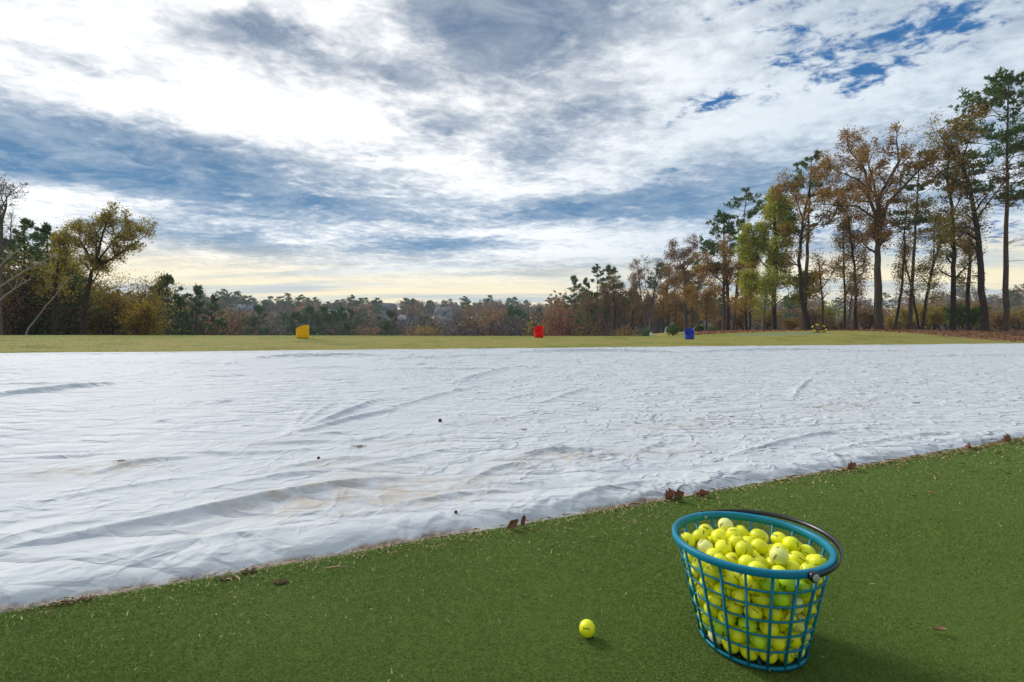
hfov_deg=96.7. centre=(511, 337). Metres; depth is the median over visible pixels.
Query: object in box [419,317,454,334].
bare tree
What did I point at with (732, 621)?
golf ball
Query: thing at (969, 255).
oak tree
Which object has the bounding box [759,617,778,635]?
golf ball
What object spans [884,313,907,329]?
shrub
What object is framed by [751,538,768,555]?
golf ball
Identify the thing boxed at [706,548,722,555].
golf ball
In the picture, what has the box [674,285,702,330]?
bare tree
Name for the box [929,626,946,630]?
dead leaf
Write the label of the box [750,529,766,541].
golf ball
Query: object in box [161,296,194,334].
pine tree
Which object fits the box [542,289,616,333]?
autumn tree
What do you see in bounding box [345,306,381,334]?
bare tree
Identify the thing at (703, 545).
golf ball
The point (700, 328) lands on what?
shrub
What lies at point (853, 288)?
oak tree
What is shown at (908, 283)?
oak tree
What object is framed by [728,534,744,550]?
golf ball
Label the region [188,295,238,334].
thicket
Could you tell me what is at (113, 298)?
thicket
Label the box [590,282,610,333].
woodland tree
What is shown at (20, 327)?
thicket
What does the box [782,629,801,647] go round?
golf ball
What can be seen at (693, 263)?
pine tree
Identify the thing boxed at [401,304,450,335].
bare tree
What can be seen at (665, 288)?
oak tree
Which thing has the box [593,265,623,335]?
pine tree
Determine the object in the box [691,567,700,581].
golf ball
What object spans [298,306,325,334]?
pine tree
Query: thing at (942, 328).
bare tree
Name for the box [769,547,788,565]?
golf ball
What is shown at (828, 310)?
shrub
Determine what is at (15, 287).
dead tree
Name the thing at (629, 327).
bare tree
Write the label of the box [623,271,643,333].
woodland tree
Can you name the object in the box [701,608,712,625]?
golf ball
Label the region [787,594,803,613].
golf ball
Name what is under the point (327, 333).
bare tree
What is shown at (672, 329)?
shrub
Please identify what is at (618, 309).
woodland tree
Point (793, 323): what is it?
shrub
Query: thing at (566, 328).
tree
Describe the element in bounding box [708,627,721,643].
golf ball
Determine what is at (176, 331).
thicket
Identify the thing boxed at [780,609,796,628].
golf ball
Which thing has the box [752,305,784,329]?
shrub
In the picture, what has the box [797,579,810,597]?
golf ball
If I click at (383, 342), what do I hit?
lawn grass
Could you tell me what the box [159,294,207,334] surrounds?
thicket
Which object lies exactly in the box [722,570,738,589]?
golf ball
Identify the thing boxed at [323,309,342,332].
pine tree
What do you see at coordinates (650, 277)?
pine tree
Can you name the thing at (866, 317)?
shrub
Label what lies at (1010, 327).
autumn tree
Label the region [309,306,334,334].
pine tree
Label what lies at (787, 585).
golf ball
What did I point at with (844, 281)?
oak tree
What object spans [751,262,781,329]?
oak tree
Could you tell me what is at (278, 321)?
bare tree
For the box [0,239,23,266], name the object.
dead tree
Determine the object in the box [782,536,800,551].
golf ball
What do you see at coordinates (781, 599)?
golf ball
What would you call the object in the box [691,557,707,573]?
golf ball
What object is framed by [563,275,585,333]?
pine tree
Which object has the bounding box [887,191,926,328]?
oak tree
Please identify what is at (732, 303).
oak tree
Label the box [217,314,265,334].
autumn tree
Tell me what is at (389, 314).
pine tree
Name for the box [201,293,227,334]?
pine tree
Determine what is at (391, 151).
sky
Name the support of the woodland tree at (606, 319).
on the ground at (118, 343)
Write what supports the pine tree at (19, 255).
on the ground at (118, 343)
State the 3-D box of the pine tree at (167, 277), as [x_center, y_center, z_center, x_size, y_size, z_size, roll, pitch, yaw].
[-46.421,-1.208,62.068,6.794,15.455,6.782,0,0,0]
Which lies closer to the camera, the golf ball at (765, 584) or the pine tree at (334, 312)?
the golf ball at (765, 584)
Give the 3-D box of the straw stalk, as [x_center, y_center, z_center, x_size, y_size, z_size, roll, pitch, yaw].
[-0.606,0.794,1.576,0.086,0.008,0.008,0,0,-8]
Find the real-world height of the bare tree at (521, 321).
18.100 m
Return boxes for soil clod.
[39,595,92,607]
[213,576,233,580]
[237,568,263,573]
[267,578,293,584]
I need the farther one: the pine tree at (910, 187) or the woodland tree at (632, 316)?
the woodland tree at (632, 316)
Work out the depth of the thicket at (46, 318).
34.62 m
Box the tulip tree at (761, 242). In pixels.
[725,179,825,329]
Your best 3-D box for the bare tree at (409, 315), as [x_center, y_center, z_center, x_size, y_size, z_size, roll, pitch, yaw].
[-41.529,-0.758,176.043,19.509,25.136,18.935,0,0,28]
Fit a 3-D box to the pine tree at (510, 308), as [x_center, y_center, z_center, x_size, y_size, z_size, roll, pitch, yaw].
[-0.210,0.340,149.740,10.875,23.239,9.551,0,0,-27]
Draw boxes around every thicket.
[2,245,107,334]
[2,250,61,334]
[2,304,31,334]
[3,241,128,333]
[18,296,69,334]
[50,288,104,334]
[65,270,195,334]
[86,286,128,334]
[106,322,133,334]
[114,292,171,334]
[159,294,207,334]
[162,322,192,334]
[164,313,226,334]
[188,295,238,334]
[198,313,247,334]
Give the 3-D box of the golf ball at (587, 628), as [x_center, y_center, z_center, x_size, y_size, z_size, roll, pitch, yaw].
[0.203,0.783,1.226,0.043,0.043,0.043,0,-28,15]
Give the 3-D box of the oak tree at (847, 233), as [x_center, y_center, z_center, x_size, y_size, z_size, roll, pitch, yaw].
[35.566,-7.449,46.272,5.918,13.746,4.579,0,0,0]
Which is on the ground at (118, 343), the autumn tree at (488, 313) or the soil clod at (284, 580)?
the autumn tree at (488, 313)
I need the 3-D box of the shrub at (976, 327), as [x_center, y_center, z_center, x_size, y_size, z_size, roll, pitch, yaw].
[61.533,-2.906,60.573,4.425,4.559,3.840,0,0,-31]
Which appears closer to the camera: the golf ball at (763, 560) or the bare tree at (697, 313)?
the golf ball at (763, 560)
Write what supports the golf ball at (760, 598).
in the ball basket
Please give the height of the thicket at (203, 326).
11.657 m
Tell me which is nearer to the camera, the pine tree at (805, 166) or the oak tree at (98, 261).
the oak tree at (98, 261)
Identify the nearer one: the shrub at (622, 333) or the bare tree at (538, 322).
the shrub at (622, 333)
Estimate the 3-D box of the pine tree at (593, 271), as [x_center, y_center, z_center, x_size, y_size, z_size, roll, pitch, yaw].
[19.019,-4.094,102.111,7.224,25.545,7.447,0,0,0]
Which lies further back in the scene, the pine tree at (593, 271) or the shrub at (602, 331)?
the pine tree at (593, 271)
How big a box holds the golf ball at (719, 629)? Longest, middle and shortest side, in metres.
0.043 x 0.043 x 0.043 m
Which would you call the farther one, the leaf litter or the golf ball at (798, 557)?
the leaf litter
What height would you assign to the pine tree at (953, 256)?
18.299 m
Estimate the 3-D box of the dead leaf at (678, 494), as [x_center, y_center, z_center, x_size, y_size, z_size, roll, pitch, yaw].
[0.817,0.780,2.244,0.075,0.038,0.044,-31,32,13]
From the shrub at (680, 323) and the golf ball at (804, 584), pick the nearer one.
the golf ball at (804, 584)
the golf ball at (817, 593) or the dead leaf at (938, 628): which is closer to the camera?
the golf ball at (817, 593)
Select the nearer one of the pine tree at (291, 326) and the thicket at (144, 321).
the thicket at (144, 321)
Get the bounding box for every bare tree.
[0,172,31,334]
[206,301,255,334]
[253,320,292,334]
[265,315,287,334]
[317,322,337,334]
[328,321,353,334]
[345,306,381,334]
[358,320,400,335]
[382,311,412,335]
[390,304,426,335]
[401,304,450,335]
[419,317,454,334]
[433,312,478,335]
[441,310,482,335]
[449,315,478,335]
[477,317,524,335]
[497,310,525,335]
[505,310,546,335]
[515,314,532,334]
[602,290,626,335]
[604,320,630,335]
[627,257,651,329]
[627,320,644,334]
[634,250,674,330]
[636,300,662,332]
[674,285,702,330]
[741,307,782,329]
[814,298,873,329]
[914,322,963,329]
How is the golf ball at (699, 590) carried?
in the ball basket
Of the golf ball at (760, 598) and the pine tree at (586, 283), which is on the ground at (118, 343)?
the pine tree at (586, 283)
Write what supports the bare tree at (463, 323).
on the ground at (118, 343)
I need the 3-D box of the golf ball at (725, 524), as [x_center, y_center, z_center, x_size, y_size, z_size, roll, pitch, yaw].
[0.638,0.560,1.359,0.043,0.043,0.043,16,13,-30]
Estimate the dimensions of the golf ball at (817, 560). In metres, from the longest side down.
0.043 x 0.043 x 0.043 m
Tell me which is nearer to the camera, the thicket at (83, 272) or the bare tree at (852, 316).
the thicket at (83, 272)
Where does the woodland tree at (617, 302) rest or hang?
on the ground at (118, 343)
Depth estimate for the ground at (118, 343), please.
20.57 m
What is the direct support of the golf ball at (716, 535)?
on the golf ball
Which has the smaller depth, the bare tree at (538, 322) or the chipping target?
the chipping target
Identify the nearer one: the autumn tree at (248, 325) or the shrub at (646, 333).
the shrub at (646, 333)
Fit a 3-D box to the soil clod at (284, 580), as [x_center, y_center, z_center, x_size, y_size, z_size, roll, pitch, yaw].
[-0.763,0.802,1.498,0.072,0.005,0.042,0,0,9]
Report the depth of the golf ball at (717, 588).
1.12 m
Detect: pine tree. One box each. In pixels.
[2,218,53,299]
[2,237,22,334]
[2,246,20,292]
[7,263,65,334]
[22,222,65,299]
[50,265,100,334]
[141,273,193,334]
[147,284,173,334]
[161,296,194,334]
[176,283,217,334]
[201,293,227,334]
[239,304,271,334]
[284,311,303,334]
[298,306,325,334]
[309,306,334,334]
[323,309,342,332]
[328,306,356,334]
[340,308,359,334]
[377,310,400,335]
[501,304,524,329]
[507,308,524,334]
[522,312,530,323]
[531,307,548,322]
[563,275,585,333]
[572,290,608,335]
[574,277,595,335]
[580,264,612,335]
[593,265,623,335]
[618,288,647,334]
[645,263,671,332]
[678,258,708,326]
[696,208,742,329]
[700,288,725,319]
[714,186,767,329]
[775,150,848,329]
[776,298,809,328]
[884,148,954,329]
[918,66,1023,330]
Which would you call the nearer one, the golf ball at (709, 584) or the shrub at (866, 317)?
the golf ball at (709, 584)
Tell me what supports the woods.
on the ground at (118, 343)
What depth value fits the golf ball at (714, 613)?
1.16 m
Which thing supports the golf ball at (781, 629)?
in the ball basket
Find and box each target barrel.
[296,325,308,337]
[534,326,543,337]
[684,328,693,338]
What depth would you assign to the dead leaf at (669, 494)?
2.26 m
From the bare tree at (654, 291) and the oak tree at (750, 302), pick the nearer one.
the oak tree at (750, 302)
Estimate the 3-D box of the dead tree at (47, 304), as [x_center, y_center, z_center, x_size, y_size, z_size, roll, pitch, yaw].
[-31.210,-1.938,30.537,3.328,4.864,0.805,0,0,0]
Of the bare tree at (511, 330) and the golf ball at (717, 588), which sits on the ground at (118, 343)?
the bare tree at (511, 330)
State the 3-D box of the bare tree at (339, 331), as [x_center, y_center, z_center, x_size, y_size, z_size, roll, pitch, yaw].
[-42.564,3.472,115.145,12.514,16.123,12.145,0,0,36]
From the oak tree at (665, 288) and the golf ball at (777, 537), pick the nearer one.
the golf ball at (777, 537)
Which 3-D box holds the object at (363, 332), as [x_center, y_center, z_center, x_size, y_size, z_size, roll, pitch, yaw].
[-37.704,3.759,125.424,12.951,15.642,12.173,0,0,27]
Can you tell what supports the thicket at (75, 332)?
on the ground at (118, 343)
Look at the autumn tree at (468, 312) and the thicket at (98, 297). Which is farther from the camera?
the autumn tree at (468, 312)
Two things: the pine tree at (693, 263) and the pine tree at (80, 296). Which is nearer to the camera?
the pine tree at (80, 296)
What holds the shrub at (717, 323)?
on the ground at (118, 343)
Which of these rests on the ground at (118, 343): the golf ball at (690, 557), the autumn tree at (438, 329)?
the autumn tree at (438, 329)
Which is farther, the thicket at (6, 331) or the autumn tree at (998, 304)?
the autumn tree at (998, 304)
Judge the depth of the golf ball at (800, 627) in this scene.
1.09 m
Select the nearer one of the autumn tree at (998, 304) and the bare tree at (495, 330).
the bare tree at (495, 330)
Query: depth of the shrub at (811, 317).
65.79 m
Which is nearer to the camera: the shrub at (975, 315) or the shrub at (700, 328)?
the shrub at (975, 315)
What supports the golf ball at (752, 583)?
on the golf ball at (738, 593)
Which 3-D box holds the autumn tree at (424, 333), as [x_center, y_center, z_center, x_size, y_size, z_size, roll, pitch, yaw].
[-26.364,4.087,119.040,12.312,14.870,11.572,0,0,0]
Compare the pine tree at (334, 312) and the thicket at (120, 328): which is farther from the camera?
the pine tree at (334, 312)
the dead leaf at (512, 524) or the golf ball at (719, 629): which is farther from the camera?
the dead leaf at (512, 524)
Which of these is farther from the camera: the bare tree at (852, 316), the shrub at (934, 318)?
the bare tree at (852, 316)
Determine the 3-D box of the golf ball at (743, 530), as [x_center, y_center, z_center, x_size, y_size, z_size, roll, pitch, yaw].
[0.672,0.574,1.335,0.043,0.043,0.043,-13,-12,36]
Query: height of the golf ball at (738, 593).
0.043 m
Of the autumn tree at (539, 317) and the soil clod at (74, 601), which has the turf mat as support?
the soil clod at (74, 601)
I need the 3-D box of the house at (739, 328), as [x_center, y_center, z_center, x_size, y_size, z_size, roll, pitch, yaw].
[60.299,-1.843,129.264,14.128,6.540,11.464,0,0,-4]
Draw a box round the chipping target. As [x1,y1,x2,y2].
[812,324,826,332]
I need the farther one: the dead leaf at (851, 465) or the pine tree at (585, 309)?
the pine tree at (585, 309)
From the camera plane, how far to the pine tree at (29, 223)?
36.81 m
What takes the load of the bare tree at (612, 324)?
on the ground at (118, 343)
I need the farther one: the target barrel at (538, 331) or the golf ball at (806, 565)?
the target barrel at (538, 331)
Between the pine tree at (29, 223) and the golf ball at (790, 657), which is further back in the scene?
the pine tree at (29, 223)
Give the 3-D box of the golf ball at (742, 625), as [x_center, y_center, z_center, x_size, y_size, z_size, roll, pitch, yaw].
[0.577,0.702,1.114,0.043,0.043,0.043,-28,-36,35]
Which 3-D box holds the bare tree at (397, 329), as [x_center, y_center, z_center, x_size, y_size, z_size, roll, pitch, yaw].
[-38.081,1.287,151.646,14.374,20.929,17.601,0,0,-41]
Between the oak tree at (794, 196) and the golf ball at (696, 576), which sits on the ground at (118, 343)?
the oak tree at (794, 196)
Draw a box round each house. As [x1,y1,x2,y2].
[230,304,252,317]
[379,303,397,318]
[398,315,420,329]
[434,305,458,319]
[437,316,452,331]
[694,321,754,330]
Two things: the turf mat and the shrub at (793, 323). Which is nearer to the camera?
the turf mat
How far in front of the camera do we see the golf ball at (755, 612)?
1.09 m
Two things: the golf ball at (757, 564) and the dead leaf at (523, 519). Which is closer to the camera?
the golf ball at (757, 564)
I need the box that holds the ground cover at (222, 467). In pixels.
[0,343,1023,612]
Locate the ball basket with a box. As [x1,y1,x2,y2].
[672,509,843,670]
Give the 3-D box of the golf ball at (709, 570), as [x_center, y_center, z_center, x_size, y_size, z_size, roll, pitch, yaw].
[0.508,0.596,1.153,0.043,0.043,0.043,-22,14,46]
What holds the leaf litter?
on the ground at (118, 343)
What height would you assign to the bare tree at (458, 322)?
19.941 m
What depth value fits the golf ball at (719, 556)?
1.12 m
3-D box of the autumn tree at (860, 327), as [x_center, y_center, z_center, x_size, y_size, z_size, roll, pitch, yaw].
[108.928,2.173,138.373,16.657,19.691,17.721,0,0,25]
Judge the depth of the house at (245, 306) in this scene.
298.60 m
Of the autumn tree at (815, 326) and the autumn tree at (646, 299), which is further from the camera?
the autumn tree at (815, 326)
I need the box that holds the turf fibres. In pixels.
[0,441,1023,681]
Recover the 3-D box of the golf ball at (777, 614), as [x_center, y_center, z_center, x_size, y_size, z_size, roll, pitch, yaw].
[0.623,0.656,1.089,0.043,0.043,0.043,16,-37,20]
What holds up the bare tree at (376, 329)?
on the ground at (118, 343)
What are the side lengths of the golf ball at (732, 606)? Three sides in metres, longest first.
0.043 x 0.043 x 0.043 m
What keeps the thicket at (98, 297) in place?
on the ground at (118, 343)
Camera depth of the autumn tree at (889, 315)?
143.87 m
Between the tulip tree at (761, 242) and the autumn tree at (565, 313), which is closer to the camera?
the tulip tree at (761, 242)
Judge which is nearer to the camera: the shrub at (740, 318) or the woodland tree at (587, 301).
the shrub at (740, 318)
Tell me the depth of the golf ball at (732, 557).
1.17 m
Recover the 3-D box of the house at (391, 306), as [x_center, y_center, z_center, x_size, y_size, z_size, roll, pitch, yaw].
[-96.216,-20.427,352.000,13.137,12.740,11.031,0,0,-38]
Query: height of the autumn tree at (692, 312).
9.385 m
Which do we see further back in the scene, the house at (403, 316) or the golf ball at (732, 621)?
the house at (403, 316)
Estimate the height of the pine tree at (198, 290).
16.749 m
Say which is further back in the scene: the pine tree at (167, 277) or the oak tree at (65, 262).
the pine tree at (167, 277)
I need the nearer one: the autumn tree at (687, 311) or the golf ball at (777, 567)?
the golf ball at (777, 567)
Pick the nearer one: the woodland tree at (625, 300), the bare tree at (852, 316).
the woodland tree at (625, 300)
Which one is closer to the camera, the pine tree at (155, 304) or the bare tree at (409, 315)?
the pine tree at (155, 304)
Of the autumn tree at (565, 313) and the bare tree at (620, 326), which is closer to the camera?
the autumn tree at (565, 313)
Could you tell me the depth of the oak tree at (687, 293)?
71.69 m
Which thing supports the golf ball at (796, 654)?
in the ball basket
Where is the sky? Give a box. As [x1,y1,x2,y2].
[0,0,1023,317]
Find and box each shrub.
[565,311,606,335]
[588,326,614,335]
[613,324,638,335]
[639,327,651,335]
[664,323,680,335]
[669,312,692,331]
[694,324,704,331]
[708,326,717,330]
[709,313,721,330]
[730,308,754,329]
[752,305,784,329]
[781,317,800,329]
[794,299,827,329]
[815,299,852,328]
[820,316,859,329]
[847,305,887,328]
[883,303,918,329]
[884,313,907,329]
[906,301,947,329]
[932,293,979,329]
[937,300,992,329]
[961,299,993,329]
[988,303,1023,329]
[988,311,1019,329]
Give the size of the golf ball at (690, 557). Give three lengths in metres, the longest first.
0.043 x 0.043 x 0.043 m
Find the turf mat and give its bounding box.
[0,440,1023,681]
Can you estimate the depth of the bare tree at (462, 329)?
123.28 m
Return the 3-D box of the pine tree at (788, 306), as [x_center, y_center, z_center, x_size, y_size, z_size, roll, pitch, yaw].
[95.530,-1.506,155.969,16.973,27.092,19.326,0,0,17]
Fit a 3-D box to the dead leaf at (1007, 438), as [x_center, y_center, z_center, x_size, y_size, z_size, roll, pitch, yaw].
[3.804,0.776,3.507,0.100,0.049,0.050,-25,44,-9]
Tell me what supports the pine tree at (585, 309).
on the ground at (118, 343)
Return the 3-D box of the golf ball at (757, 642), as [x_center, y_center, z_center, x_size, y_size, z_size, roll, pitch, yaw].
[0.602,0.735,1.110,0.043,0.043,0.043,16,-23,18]
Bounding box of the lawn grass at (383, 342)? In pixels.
[0,331,1012,352]
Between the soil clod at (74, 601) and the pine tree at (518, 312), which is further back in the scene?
the pine tree at (518, 312)
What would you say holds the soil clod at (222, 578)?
on the turf mat
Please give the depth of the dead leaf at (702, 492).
2.31 m
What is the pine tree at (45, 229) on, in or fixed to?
on the ground at (118, 343)
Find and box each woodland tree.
[577,290,598,333]
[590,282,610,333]
[599,279,612,330]
[604,270,626,333]
[608,280,623,334]
[616,282,631,331]
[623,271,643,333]
[626,291,644,331]
[652,280,671,332]
[662,287,683,325]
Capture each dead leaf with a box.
[506,519,518,529]
[521,515,525,525]
[664,488,673,498]
[673,489,684,499]
[692,489,709,495]
[847,461,856,469]
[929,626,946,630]
[1001,433,1010,441]
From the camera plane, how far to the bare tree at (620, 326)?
161.73 m
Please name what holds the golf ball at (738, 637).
in the ball basket
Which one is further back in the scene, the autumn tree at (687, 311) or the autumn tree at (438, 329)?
the autumn tree at (438, 329)
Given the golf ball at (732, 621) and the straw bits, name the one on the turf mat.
the straw bits
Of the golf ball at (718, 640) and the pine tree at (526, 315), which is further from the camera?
the pine tree at (526, 315)
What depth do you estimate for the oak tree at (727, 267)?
63.97 m
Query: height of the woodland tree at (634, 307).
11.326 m
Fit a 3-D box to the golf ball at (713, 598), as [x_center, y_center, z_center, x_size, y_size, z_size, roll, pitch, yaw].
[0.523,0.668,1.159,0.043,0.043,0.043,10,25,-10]
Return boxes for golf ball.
[579,619,594,637]
[680,532,694,546]
[684,553,693,563]
[689,578,697,588]
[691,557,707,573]
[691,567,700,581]
[692,529,707,543]
[694,596,704,607]
[696,584,710,597]
[697,539,712,552]
[698,524,712,535]
[699,576,715,591]
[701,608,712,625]
[703,564,719,581]
[704,602,718,617]
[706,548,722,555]
[708,592,722,609]
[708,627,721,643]
[710,529,726,543]
[710,554,727,571]
[713,618,726,635]
[714,581,731,599]
[715,540,731,555]
[718,518,733,530]
[718,610,736,626]
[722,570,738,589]
[722,636,739,653]
[725,552,739,563]
[726,527,742,538]
[726,597,743,616]
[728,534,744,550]
[729,624,746,643]
[731,588,750,605]
[735,525,748,535]
[735,541,753,555]
[738,555,755,565]
[738,614,756,634]
[739,574,758,593]
[740,640,758,660]
[743,536,753,543]
[743,601,762,621]
[748,561,766,580]
[749,629,766,649]
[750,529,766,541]
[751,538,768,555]
[751,588,769,608]
[753,555,768,568]
[759,578,779,594]
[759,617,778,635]
[759,646,777,663]
[762,603,782,620]
[766,556,783,568]
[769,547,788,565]
[770,565,785,580]
[770,631,786,650]
[771,532,785,543]
[772,543,789,553]
[773,588,790,605]
[778,579,795,591]
[778,624,786,631]
[778,647,793,662]
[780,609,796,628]
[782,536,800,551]
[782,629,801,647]
[783,561,800,569]
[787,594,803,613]
[788,551,806,564]
[792,647,804,657]
[793,613,808,632]
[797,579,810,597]
[799,544,815,556]
[799,562,816,581]
[800,592,815,606]
[800,627,810,641]
[801,604,816,616]
[807,577,822,589]
[808,554,827,566]
[815,589,820,599]
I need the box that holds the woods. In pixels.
[96,283,1023,335]
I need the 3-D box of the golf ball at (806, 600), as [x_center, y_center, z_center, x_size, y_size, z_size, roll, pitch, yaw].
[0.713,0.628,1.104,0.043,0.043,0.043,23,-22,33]
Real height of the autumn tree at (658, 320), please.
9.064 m
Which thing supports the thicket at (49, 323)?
on the ground at (118, 343)
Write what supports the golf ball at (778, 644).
in the ball basket
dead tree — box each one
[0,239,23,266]
[0,252,59,286]
[0,275,31,300]
[25,275,71,334]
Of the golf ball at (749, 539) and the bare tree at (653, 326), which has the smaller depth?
the golf ball at (749, 539)
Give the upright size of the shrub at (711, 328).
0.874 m
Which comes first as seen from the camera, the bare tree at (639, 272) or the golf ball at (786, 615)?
the golf ball at (786, 615)
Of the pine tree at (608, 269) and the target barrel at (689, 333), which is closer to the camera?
the target barrel at (689, 333)
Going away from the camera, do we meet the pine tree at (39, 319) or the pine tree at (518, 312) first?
the pine tree at (39, 319)
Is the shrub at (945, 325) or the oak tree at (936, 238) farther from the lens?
the shrub at (945, 325)
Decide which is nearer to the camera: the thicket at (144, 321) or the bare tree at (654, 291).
the thicket at (144, 321)
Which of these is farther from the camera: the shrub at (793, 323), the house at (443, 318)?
the house at (443, 318)
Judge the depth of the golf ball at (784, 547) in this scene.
1.21 m
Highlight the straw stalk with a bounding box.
[324,566,348,568]
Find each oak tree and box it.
[31,219,83,334]
[54,197,159,334]
[657,261,696,331]
[665,234,709,331]
[676,277,720,330]
[686,231,762,329]
[722,241,762,329]
[734,268,766,329]
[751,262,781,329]
[767,153,859,329]
[794,117,942,329]
[806,249,850,329]
[828,216,859,329]
[829,264,873,329]
[831,198,873,329]
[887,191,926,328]
[891,237,926,329]
[900,193,979,329]
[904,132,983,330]
[909,93,1023,330]
[941,202,993,330]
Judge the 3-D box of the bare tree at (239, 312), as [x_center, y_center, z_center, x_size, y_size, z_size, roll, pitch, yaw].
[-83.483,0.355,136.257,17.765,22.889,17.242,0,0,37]
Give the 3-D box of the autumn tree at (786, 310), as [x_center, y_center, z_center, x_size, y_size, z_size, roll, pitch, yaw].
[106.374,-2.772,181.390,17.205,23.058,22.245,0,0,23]
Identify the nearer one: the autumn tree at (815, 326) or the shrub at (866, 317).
the shrub at (866, 317)
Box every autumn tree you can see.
[194,305,255,334]
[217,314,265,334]
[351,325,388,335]
[397,325,432,335]
[405,321,446,335]
[453,305,506,335]
[464,304,508,335]
[519,316,560,335]
[528,309,563,326]
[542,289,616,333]
[555,296,613,335]
[630,292,659,331]
[648,302,670,332]
[670,292,693,327]
[681,300,702,328]
[689,277,721,325]
[732,306,756,328]
[765,317,825,329]
[776,306,798,316]
[849,320,904,329]
[869,308,916,329]
[900,297,949,329]
[961,301,1011,329]
[977,303,1023,329]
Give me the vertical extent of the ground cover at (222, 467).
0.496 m
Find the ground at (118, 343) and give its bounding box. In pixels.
[0,319,1023,608]
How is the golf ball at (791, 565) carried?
on the golf ball
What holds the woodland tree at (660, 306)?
on the ground at (118, 343)
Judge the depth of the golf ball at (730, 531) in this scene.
1.29 m
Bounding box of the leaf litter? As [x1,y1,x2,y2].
[694,329,1023,341]
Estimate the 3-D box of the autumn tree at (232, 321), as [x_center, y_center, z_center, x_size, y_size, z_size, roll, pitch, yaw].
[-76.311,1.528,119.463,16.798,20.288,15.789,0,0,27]
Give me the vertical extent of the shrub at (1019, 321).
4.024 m
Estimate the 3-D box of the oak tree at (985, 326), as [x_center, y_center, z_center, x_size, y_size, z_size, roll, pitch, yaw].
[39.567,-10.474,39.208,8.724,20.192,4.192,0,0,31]
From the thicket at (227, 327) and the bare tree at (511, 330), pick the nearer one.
the thicket at (227, 327)
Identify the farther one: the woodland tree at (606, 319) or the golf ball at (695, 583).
the woodland tree at (606, 319)
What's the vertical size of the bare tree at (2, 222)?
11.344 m
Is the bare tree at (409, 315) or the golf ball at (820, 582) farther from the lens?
the bare tree at (409, 315)
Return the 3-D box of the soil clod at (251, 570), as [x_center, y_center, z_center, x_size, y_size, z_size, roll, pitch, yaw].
[-0.900,0.802,1.569,0.084,0.005,0.035,0,0,-22]
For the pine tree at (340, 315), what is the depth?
125.20 m
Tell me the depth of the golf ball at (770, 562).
1.16 m
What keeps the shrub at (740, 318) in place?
on the ground at (118, 343)
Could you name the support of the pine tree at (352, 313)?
on the ground at (118, 343)
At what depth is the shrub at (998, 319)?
51.84 m
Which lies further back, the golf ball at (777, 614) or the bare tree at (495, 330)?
the bare tree at (495, 330)
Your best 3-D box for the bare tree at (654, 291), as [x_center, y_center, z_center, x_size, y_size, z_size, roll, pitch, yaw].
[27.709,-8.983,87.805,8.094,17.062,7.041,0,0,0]
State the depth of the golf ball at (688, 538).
1.25 m
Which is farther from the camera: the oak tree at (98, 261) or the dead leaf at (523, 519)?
the oak tree at (98, 261)
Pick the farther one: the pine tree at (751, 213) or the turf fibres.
the pine tree at (751, 213)
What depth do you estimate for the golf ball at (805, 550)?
1.21 m
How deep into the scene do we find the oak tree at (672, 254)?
81.29 m
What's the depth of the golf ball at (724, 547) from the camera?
1.21 m
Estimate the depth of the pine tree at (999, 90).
39.84 m
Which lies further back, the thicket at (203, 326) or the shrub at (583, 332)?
the shrub at (583, 332)
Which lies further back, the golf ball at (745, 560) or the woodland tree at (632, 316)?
the woodland tree at (632, 316)
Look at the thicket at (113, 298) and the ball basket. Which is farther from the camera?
the thicket at (113, 298)
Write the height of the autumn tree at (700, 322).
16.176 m
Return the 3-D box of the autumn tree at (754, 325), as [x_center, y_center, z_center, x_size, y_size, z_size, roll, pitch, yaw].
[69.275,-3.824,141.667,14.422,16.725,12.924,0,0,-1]
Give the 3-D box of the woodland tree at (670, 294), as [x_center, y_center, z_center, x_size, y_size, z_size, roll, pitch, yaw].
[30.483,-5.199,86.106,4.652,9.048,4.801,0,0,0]
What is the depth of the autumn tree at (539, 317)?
146.85 m
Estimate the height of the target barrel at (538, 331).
0.712 m
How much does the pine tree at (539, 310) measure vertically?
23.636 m
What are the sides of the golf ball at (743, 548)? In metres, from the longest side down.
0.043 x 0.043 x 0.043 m
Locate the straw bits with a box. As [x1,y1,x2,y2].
[1,437,1023,681]
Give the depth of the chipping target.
33.18 m
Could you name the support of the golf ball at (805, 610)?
in the ball basket
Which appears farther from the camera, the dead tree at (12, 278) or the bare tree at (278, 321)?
the bare tree at (278, 321)
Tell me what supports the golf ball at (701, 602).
in the ball basket
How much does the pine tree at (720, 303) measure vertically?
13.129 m
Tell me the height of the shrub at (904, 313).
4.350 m
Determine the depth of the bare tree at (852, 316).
138.91 m
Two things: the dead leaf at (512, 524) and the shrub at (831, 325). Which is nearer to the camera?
the dead leaf at (512, 524)
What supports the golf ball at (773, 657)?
in the ball basket
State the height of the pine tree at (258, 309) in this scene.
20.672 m
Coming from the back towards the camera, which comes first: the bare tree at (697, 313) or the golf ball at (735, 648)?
the bare tree at (697, 313)
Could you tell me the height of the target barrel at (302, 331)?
0.623 m
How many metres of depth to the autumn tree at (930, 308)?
146.42 m
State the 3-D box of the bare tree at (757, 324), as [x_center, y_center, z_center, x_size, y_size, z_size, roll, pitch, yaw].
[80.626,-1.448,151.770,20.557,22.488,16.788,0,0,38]
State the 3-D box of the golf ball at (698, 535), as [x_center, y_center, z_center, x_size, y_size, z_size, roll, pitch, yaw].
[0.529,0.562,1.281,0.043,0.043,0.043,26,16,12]
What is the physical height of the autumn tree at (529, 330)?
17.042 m
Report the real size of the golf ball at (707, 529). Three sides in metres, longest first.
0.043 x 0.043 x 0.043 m
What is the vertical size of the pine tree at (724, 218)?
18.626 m

